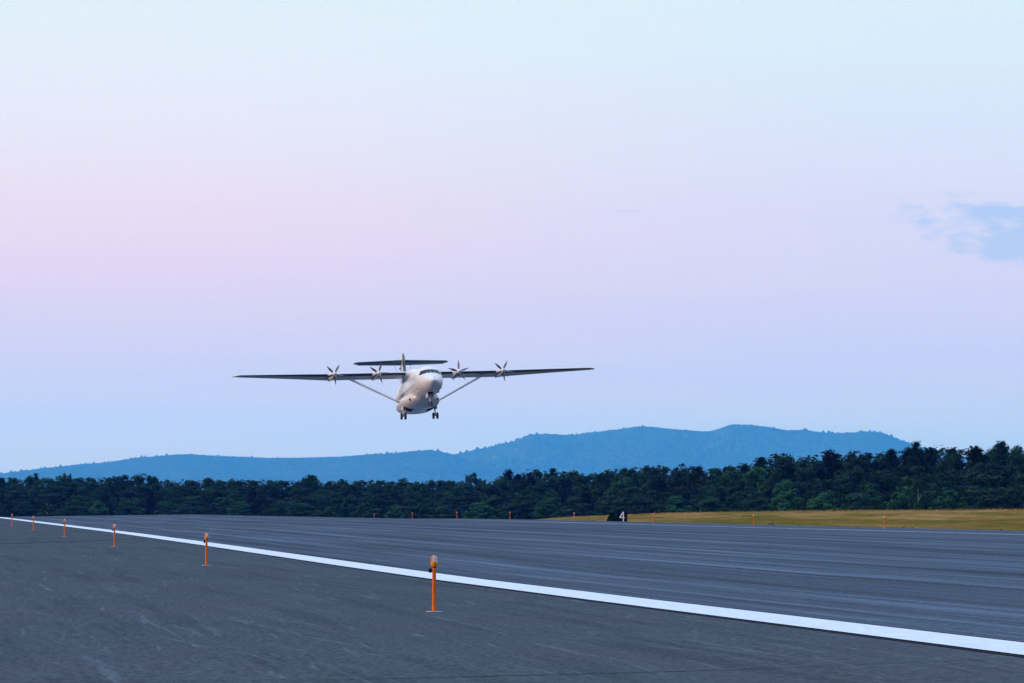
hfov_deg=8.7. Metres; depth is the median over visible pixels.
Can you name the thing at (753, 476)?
young tree
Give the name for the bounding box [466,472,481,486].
broadleaf tree
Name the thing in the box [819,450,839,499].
pine tree
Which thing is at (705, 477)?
pine tree
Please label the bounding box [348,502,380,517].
young tree
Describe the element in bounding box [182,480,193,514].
broadleaf tree
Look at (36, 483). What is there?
broadleaf tree
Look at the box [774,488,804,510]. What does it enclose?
young tree
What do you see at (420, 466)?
hills
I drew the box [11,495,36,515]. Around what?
broadleaf tree
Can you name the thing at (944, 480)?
broadleaf tree
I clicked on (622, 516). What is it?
distance sign
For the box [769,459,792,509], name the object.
pine tree
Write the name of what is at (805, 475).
broadleaf tree
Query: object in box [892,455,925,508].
broadleaf tree
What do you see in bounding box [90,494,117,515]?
pine tree
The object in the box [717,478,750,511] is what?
broadleaf tree
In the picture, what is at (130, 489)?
broadleaf tree
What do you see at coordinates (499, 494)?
pine tree
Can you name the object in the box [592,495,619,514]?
young tree
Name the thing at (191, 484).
broadleaf tree
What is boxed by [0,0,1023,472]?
sky
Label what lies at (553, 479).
broadleaf tree
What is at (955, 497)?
young tree
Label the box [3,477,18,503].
broadleaf tree
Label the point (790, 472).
pine tree
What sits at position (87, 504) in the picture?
broadleaf tree
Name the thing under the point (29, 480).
broadleaf tree
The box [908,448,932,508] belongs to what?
pine tree
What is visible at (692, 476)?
broadleaf tree
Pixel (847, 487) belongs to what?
broadleaf tree
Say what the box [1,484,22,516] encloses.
broadleaf tree
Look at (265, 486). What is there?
broadleaf tree
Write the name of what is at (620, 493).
broadleaf tree
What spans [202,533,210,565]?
runway edge light
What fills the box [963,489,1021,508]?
broadleaf tree
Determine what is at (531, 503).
broadleaf tree
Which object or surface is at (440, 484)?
broadleaf tree
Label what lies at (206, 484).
broadleaf tree
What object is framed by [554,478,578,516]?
pine tree
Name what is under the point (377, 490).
broadleaf tree
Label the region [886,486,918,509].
young tree
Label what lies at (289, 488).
broadleaf tree
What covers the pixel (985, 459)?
pine tree
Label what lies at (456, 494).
broadleaf tree
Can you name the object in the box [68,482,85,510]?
broadleaf tree
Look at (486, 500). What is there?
young tree
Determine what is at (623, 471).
broadleaf tree
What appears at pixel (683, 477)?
broadleaf tree
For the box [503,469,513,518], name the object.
pine tree
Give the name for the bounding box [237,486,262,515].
broadleaf tree
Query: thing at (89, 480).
broadleaf tree
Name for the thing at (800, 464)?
broadleaf tree
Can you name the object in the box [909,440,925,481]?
pine tree
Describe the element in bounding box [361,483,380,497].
broadleaf tree
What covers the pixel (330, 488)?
broadleaf tree
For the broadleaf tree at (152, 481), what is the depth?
1859.48 m
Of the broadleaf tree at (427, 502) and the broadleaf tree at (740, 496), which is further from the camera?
the broadleaf tree at (427, 502)
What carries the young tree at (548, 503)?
on the ground at (1012, 520)
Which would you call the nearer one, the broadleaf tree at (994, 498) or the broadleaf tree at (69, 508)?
the broadleaf tree at (994, 498)
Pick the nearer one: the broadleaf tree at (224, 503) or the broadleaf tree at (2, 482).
the broadleaf tree at (224, 503)
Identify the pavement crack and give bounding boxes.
[4,538,978,682]
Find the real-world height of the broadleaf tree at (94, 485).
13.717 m
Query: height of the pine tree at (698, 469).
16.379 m
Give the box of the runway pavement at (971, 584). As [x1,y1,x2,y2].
[2,515,1023,657]
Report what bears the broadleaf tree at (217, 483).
on the ground at (1012, 520)
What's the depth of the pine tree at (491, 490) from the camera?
1672.93 m
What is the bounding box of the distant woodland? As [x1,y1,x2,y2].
[1,443,1023,517]
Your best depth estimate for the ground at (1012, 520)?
604.39 m
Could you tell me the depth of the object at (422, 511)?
1674.33 m
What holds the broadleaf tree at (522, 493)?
on the ground at (1012, 520)
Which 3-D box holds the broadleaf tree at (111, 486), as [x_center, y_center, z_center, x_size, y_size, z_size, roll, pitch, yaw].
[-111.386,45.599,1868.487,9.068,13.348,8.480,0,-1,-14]
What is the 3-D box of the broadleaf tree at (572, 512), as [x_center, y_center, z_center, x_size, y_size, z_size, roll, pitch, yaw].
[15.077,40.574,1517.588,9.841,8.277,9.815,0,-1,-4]
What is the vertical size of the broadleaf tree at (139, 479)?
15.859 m
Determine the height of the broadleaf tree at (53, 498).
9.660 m
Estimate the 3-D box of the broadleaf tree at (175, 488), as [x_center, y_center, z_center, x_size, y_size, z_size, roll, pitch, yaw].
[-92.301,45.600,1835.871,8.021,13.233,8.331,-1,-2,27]
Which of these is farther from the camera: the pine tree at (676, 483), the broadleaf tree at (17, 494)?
the broadleaf tree at (17, 494)
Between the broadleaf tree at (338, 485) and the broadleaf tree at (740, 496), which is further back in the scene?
the broadleaf tree at (338, 485)
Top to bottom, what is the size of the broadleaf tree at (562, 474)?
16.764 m
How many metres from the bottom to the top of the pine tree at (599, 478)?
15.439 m
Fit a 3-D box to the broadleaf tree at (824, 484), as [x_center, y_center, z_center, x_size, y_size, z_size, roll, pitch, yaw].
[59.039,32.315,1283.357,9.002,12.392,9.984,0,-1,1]
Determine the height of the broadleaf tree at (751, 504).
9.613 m
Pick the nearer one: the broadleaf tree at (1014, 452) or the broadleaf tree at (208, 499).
the broadleaf tree at (1014, 452)
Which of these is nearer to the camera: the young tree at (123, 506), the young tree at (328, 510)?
the young tree at (328, 510)
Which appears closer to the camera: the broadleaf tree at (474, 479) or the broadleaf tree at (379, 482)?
the broadleaf tree at (379, 482)
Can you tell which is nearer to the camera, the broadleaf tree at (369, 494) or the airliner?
the airliner
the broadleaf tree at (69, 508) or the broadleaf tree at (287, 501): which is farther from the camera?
the broadleaf tree at (69, 508)
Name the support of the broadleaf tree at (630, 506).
on the ground at (1012, 520)
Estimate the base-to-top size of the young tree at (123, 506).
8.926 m
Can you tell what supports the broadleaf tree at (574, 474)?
on the ground at (1012, 520)
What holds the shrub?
on the ground at (1012, 520)
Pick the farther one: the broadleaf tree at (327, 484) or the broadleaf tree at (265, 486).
the broadleaf tree at (265, 486)
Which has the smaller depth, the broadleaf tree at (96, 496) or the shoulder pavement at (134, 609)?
the shoulder pavement at (134, 609)
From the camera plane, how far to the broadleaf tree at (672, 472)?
1450.35 m
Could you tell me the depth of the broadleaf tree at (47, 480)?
1903.97 m
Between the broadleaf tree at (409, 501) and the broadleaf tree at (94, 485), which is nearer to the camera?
the broadleaf tree at (409, 501)
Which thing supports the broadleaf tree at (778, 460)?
on the ground at (1012, 520)
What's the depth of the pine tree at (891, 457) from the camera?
1287.88 m
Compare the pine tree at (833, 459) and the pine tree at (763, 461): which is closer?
the pine tree at (833, 459)
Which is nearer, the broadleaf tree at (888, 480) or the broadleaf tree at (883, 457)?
the broadleaf tree at (888, 480)
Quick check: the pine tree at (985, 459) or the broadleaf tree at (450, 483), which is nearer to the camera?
the pine tree at (985, 459)
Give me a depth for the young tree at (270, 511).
1738.00 m
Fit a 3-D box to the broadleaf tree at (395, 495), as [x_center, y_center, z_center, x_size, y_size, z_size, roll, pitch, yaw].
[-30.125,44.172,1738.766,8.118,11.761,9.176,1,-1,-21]
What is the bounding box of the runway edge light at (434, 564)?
[426,556,442,611]
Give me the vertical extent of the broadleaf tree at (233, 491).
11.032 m
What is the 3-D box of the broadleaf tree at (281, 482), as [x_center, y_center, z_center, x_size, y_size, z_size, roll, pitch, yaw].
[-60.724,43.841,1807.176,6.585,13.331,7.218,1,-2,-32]
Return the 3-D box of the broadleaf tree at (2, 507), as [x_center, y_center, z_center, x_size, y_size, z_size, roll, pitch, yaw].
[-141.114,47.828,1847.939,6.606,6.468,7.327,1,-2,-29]
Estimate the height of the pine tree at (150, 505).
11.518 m
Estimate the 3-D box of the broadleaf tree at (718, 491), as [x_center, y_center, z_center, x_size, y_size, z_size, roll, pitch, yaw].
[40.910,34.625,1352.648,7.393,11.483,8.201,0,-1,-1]
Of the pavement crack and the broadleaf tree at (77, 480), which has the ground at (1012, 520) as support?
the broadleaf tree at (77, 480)
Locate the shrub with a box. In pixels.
[607,511,616,520]
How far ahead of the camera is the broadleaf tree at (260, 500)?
1753.08 m
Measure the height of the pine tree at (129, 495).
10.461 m
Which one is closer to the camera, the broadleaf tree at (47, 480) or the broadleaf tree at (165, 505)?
the broadleaf tree at (165, 505)
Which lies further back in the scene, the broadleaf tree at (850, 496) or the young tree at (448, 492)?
the young tree at (448, 492)
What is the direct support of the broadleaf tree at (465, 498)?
on the ground at (1012, 520)
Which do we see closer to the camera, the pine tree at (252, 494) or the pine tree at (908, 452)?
the pine tree at (908, 452)
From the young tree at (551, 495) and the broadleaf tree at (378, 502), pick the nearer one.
the young tree at (551, 495)
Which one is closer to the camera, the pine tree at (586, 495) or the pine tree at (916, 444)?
the pine tree at (916, 444)
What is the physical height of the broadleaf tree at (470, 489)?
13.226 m
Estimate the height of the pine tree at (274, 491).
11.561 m
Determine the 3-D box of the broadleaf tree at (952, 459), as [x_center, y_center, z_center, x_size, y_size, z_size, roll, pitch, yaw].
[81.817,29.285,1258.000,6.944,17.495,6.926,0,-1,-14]
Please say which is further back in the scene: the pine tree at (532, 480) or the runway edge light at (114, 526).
the pine tree at (532, 480)
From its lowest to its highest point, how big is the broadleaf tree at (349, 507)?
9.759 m
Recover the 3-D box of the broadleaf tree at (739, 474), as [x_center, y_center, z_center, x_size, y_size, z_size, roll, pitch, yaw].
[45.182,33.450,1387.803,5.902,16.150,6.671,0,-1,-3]
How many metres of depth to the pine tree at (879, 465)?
1281.56 m
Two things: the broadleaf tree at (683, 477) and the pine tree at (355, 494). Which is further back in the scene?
the pine tree at (355, 494)
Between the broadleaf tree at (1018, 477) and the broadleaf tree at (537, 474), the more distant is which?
the broadleaf tree at (537, 474)
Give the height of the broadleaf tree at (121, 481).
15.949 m
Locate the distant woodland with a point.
(101, 481)
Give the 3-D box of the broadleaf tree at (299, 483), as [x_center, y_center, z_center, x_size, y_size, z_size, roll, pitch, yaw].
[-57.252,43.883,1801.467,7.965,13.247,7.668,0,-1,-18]
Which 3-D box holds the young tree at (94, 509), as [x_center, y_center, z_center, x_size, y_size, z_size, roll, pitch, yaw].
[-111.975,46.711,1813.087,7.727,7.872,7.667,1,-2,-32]
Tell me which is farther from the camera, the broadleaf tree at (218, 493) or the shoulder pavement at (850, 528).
the broadleaf tree at (218, 493)
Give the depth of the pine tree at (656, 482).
1450.84 m
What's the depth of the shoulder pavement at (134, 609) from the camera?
68.33 m
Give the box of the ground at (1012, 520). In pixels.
[535,510,1023,530]
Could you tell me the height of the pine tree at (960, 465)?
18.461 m
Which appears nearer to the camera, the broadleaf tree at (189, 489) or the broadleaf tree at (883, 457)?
the broadleaf tree at (883, 457)
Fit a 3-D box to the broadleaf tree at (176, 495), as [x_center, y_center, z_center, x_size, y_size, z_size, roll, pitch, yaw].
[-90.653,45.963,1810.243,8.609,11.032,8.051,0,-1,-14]
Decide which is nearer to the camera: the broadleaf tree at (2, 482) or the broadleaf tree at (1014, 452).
the broadleaf tree at (1014, 452)
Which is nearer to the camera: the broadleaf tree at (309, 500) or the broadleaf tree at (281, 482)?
the broadleaf tree at (309, 500)
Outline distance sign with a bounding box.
[617,511,626,521]
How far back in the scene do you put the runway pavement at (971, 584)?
148.01 m
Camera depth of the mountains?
73373.78 m
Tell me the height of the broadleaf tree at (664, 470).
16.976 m
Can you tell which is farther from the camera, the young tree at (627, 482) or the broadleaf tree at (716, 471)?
the young tree at (627, 482)
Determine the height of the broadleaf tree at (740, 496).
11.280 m
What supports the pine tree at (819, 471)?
on the ground at (1012, 520)
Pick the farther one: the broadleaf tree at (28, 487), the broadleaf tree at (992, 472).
the broadleaf tree at (28, 487)
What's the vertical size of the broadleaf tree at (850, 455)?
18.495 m
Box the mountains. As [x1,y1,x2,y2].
[453,424,968,480]
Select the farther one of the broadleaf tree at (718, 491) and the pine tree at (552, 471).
the pine tree at (552, 471)
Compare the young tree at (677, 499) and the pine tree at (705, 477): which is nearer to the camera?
the young tree at (677, 499)
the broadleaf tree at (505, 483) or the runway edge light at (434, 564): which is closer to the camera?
the runway edge light at (434, 564)
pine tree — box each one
[33,473,40,487]
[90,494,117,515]
[116,492,138,514]
[140,490,159,514]
[242,490,261,515]
[259,486,281,515]
[274,492,292,515]
[341,491,363,517]
[484,487,506,518]
[485,486,507,510]
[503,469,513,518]
[508,474,524,510]
[512,478,531,518]
[525,475,538,494]
[547,468,558,485]
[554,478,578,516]
[571,491,600,515]
[590,474,609,512]
[647,472,669,511]
[662,480,691,504]
[686,465,705,502]
[698,474,714,489]
[736,463,749,485]
[749,457,770,498]
[751,463,763,496]
[766,463,802,509]
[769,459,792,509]
[806,466,831,498]
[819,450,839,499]
[825,452,845,508]
[861,461,892,506]
[881,448,902,497]
[897,448,915,488]
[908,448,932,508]
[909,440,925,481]
[922,447,942,482]
[942,447,966,481]
[964,445,986,486]
[972,455,994,498]
[986,440,1011,503]
[1006,451,1023,501]
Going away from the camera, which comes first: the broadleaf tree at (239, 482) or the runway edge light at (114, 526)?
the runway edge light at (114, 526)
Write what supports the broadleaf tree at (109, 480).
on the ground at (1012, 520)
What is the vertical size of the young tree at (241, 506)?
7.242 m
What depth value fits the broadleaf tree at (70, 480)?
1915.84 m
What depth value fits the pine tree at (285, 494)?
1758.97 m
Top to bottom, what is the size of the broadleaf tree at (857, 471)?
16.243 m
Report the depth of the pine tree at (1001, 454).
1223.25 m
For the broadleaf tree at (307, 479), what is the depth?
1799.73 m
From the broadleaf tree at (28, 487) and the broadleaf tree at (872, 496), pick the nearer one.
the broadleaf tree at (872, 496)
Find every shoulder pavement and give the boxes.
[0,518,1023,682]
[448,519,1023,534]
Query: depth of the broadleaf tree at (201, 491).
1796.64 m
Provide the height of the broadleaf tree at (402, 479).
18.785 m
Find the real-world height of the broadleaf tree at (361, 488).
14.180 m
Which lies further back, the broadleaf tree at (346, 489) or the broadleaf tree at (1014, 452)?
the broadleaf tree at (346, 489)
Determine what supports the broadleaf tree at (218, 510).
on the ground at (1012, 520)
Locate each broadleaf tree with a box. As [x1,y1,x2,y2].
[0,477,6,493]
[0,494,13,516]
[0,504,9,516]
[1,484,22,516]
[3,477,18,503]
[3,489,23,516]
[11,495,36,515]
[13,502,35,516]
[19,484,44,510]
[22,475,35,498]
[33,480,47,510]
[36,477,53,496]
[36,493,65,515]
[53,499,93,515]
[55,475,69,491]
[62,495,92,515]
[67,474,73,487]
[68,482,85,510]
[69,477,88,495]
[84,477,102,491]
[84,480,99,501]
[86,490,113,515]
[92,485,116,513]
[103,476,118,498]
[105,482,119,514]
[110,475,134,501]
[114,487,145,513]
[127,476,145,512]
[141,475,159,507]
[151,501,183,514]
[161,492,185,512]
[161,497,189,514]
[162,480,174,500]
[163,484,183,500]
[175,501,205,514]
[179,481,200,505]
[180,486,205,514]
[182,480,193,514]
[183,488,219,514]
[190,492,216,514]
[196,477,214,511]
[205,503,233,514]
[206,487,228,503]
[208,481,226,511]
[209,480,228,501]
[212,493,246,513]
[219,488,244,514]
[223,479,246,503]
[226,479,247,492]
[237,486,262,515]
[244,495,279,515]
[245,480,264,511]
[261,480,275,514]
[268,480,284,502]
[274,480,288,498]
[278,498,305,516]
[280,486,301,502]
[285,503,324,516]
[293,481,302,496]
[295,488,318,516]
[300,476,318,496]
[302,480,320,497]
[306,490,337,512]
[309,496,337,516]
[318,485,339,515]
[319,480,335,497]
[334,478,344,497]
[335,484,365,513]
[339,494,363,517]
[352,480,370,516]
[360,486,385,514]
[360,495,389,517]
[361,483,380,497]
[367,480,384,515]
[374,493,393,517]
[382,490,408,514]
[383,483,410,504]
[384,481,395,499]
[384,499,421,518]
[392,481,410,518]
[395,478,407,484]
[405,482,420,513]
[407,484,428,516]
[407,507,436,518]
[409,497,439,517]
[425,479,439,497]
[425,492,453,518]
[428,480,454,501]
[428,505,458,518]
[435,497,473,518]
[437,480,456,498]
[451,492,483,517]
[452,484,472,502]
[452,485,486,516]
[458,481,468,510]
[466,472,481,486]
[471,481,486,500]
[473,484,489,516]
[488,475,511,510]
[494,499,535,519]
[495,476,514,511]
[511,495,540,519]
[512,488,530,518]
[524,479,555,512]
[529,468,542,493]
[541,476,563,497]
[545,482,566,517]
[557,503,594,516]
[560,470,577,506]
[562,484,601,516]
[565,471,588,512]
[569,473,596,513]
[586,484,610,515]
[597,471,615,489]
[597,480,639,512]
[602,491,637,514]
[607,486,656,514]
[611,467,637,490]
[616,468,643,496]
[624,496,653,513]
[635,465,654,489]
[644,465,671,497]
[651,486,698,512]
[662,468,686,502]
[672,469,693,504]
[680,471,707,511]
[689,478,726,510]
[698,485,730,511]
[707,467,733,487]
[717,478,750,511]
[718,465,742,506]
[720,471,738,510]
[729,486,768,510]
[734,493,769,510]
[769,453,793,486]
[788,469,824,506]
[793,457,812,497]
[795,458,822,496]
[799,478,844,510]
[819,475,864,509]
[831,460,866,508]
[833,452,856,504]
[840,455,869,503]
[840,483,886,509]
[846,488,887,509]
[856,453,874,491]
[866,470,901,508]
[874,450,900,492]
[884,476,941,508]
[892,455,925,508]
[899,465,944,509]
[923,472,975,508]
[940,452,964,475]
[959,474,1015,509]
[961,463,1023,508]
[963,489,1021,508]
[984,444,1009,487]
[1002,472,1023,508]
[1004,446,1023,506]
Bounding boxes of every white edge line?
[0,517,1023,654]
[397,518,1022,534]
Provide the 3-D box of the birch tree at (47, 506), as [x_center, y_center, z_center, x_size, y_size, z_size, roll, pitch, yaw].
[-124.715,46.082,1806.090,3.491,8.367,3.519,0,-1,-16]
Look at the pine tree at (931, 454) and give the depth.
1277.33 m
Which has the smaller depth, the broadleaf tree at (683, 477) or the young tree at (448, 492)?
the broadleaf tree at (683, 477)
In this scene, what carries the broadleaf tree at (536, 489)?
on the ground at (1012, 520)
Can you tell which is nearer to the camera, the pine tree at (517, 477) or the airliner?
the airliner
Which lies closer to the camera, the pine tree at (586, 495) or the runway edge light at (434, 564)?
the runway edge light at (434, 564)
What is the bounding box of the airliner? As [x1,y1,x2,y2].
[232,353,593,419]
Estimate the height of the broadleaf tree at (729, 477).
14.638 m
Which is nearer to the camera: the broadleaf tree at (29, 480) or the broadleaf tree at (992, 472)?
the broadleaf tree at (992, 472)
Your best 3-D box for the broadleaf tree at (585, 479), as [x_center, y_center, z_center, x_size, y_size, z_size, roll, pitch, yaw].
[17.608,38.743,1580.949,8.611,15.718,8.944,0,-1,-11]
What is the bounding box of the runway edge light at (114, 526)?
[111,524,117,546]
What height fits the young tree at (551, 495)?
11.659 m
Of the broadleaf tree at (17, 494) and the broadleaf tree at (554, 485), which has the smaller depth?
the broadleaf tree at (554, 485)
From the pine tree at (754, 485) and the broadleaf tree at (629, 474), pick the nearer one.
the pine tree at (754, 485)
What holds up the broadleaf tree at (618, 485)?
on the ground at (1012, 520)
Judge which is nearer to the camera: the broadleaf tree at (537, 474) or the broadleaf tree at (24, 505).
the broadleaf tree at (537, 474)
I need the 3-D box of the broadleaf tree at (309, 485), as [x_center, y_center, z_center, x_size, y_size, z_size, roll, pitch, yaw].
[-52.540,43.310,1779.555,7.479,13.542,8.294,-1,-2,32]
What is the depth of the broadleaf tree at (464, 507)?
1682.50 m
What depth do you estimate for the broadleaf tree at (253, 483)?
1805.45 m
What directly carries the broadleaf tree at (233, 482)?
on the ground at (1012, 520)
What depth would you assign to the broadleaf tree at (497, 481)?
1707.39 m
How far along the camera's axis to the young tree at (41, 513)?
1831.66 m
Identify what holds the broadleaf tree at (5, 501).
on the ground at (1012, 520)
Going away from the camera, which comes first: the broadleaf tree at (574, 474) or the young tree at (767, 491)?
the young tree at (767, 491)
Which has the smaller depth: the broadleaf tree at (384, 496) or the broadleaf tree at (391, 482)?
the broadleaf tree at (384, 496)
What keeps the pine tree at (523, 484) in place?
on the ground at (1012, 520)
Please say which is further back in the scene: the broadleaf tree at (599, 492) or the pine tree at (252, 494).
the pine tree at (252, 494)
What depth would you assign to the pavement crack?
53.28 m
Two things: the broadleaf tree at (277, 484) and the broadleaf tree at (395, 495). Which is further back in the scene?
the broadleaf tree at (277, 484)
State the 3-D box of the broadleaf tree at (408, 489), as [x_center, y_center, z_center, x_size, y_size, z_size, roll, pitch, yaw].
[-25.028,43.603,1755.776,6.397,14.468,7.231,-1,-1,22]
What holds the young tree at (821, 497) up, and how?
on the ground at (1012, 520)
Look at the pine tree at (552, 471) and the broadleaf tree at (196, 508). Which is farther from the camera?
the broadleaf tree at (196, 508)
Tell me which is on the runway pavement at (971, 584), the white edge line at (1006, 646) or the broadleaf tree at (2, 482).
the white edge line at (1006, 646)
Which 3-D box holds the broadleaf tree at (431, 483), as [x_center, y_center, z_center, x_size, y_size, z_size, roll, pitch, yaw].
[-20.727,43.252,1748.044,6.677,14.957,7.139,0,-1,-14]
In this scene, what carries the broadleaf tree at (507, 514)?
on the ground at (1012, 520)
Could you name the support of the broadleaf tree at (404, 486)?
on the ground at (1012, 520)
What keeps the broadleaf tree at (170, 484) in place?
on the ground at (1012, 520)
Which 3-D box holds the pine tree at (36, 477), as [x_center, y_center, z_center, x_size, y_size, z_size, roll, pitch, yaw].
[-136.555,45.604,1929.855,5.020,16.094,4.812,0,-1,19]
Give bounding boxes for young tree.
[37,504,62,515]
[89,500,109,515]
[114,497,146,514]
[225,502,254,515]
[262,502,289,515]
[315,506,339,516]
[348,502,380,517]
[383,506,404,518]
[432,490,453,502]
[459,502,498,518]
[474,495,504,518]
[530,498,561,519]
[533,489,565,518]
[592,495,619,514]
[613,477,632,496]
[659,495,696,512]
[696,497,731,511]
[735,466,774,510]
[756,468,785,510]
[768,479,803,509]
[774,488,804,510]
[806,490,844,510]
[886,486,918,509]
[928,487,963,508]
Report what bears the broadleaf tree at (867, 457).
on the ground at (1012, 520)
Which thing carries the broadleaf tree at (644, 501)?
on the ground at (1012, 520)
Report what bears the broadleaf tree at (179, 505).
on the ground at (1012, 520)
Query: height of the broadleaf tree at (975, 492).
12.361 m
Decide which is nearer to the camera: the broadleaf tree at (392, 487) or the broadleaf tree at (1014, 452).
the broadleaf tree at (1014, 452)
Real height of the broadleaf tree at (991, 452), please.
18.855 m
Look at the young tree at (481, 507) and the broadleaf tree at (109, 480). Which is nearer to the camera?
the young tree at (481, 507)
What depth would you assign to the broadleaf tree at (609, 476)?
1556.33 m
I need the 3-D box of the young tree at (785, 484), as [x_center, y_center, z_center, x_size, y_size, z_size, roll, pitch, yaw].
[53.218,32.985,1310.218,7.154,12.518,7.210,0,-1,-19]
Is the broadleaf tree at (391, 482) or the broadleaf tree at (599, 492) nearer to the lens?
the broadleaf tree at (599, 492)
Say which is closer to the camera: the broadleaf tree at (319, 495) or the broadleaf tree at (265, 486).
the broadleaf tree at (319, 495)
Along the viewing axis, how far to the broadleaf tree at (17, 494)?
1876.92 m
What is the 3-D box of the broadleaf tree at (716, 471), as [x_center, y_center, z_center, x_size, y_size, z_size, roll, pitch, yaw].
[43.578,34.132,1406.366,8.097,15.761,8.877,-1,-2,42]
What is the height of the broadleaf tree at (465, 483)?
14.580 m
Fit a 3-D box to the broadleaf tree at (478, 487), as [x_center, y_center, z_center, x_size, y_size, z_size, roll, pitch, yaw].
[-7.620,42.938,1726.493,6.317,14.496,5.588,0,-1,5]
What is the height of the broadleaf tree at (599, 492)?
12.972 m
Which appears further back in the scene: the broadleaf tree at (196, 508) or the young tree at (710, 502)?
the broadleaf tree at (196, 508)
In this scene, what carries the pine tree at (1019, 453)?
on the ground at (1012, 520)
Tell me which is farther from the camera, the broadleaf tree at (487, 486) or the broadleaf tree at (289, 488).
the broadleaf tree at (289, 488)
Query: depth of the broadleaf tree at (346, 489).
1753.29 m
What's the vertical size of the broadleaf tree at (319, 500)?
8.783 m
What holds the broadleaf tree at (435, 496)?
on the ground at (1012, 520)
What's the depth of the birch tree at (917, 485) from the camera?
1189.95 m
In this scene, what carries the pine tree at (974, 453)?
on the ground at (1012, 520)
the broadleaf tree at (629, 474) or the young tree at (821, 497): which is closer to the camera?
the young tree at (821, 497)
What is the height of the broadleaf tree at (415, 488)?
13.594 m
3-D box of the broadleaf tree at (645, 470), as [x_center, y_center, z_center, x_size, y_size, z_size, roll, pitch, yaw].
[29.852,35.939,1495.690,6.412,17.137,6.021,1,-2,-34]
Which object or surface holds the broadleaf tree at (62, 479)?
on the ground at (1012, 520)
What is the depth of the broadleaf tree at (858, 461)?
1305.95 m
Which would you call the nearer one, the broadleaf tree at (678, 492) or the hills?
the broadleaf tree at (678, 492)
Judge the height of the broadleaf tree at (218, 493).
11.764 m
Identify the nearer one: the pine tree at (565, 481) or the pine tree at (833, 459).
the pine tree at (833, 459)
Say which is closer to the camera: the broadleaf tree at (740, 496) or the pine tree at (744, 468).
the broadleaf tree at (740, 496)
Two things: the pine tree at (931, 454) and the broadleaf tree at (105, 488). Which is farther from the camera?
the broadleaf tree at (105, 488)
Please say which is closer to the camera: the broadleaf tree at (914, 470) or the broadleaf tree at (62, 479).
the broadleaf tree at (914, 470)
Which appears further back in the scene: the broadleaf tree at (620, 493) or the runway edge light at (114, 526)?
the broadleaf tree at (620, 493)
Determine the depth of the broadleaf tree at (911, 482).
1227.84 m
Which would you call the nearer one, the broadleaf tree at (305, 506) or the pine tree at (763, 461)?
the pine tree at (763, 461)
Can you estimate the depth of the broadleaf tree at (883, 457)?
1308.33 m
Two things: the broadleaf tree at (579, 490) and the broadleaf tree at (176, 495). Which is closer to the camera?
the broadleaf tree at (579, 490)
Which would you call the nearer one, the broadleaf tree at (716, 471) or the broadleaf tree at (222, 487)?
the broadleaf tree at (716, 471)
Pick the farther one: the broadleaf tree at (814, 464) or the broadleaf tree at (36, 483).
the broadleaf tree at (36, 483)
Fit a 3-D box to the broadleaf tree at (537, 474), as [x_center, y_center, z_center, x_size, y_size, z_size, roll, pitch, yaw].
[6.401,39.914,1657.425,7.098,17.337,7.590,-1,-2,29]

